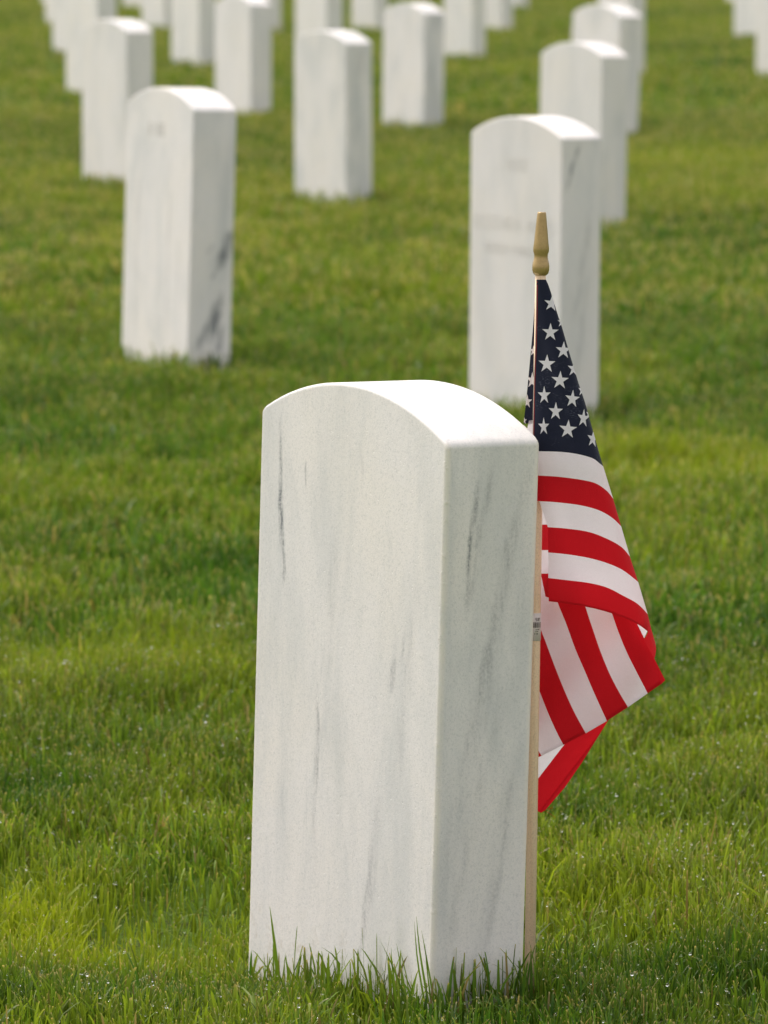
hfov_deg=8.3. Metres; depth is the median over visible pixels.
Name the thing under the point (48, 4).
headstone
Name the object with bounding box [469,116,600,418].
headstone
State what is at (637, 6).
headstone
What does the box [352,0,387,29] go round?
headstone
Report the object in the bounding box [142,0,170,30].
headstone
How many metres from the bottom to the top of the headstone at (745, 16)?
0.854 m
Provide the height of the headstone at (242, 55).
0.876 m
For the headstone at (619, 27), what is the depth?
21.80 m
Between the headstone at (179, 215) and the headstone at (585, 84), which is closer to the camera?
the headstone at (179, 215)
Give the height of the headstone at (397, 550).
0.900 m
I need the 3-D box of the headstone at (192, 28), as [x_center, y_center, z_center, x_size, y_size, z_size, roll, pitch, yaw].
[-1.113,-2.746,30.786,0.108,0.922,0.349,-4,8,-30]
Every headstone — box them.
[45,0,51,22]
[52,0,65,54]
[66,0,116,93]
[82,19,152,184]
[122,87,235,375]
[123,0,141,7]
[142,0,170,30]
[171,0,214,66]
[215,0,270,113]
[248,380,538,1023]
[267,0,280,31]
[294,30,371,205]
[295,0,342,39]
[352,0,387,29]
[382,3,444,128]
[444,0,484,57]
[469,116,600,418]
[485,0,512,29]
[513,0,527,7]
[540,42,627,229]
[572,4,641,136]
[598,0,644,71]
[734,0,756,36]
[756,0,767,77]
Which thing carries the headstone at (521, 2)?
on the ground at (168, 927)
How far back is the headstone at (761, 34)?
28.66 m
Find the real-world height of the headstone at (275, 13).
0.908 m
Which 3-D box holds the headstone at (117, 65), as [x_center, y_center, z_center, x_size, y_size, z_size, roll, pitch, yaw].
[-0.932,-1.272,18.473,0.104,0.902,0.337,-4,8,-31]
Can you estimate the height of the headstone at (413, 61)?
0.865 m
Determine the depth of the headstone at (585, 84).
16.12 m
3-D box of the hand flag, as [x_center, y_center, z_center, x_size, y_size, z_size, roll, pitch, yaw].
[0.195,0.131,4.957,0.139,0.826,0.067,0,7,0]
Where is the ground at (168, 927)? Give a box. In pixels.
[0,1,767,1023]
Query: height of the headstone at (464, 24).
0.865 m
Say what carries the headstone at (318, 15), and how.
on the ground at (168, 927)
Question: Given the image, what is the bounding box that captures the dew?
[0,620,767,1023]
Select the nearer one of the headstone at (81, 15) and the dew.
the dew
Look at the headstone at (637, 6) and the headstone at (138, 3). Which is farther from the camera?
the headstone at (138, 3)
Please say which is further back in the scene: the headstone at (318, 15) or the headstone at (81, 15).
the headstone at (318, 15)
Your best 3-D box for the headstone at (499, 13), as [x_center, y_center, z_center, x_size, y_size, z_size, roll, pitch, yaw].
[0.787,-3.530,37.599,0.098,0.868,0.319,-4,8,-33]
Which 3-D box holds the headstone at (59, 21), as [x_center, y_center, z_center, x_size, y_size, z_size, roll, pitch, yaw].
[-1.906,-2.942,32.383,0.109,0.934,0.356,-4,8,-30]
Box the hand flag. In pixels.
[524,212,664,991]
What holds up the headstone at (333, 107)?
on the ground at (168, 927)

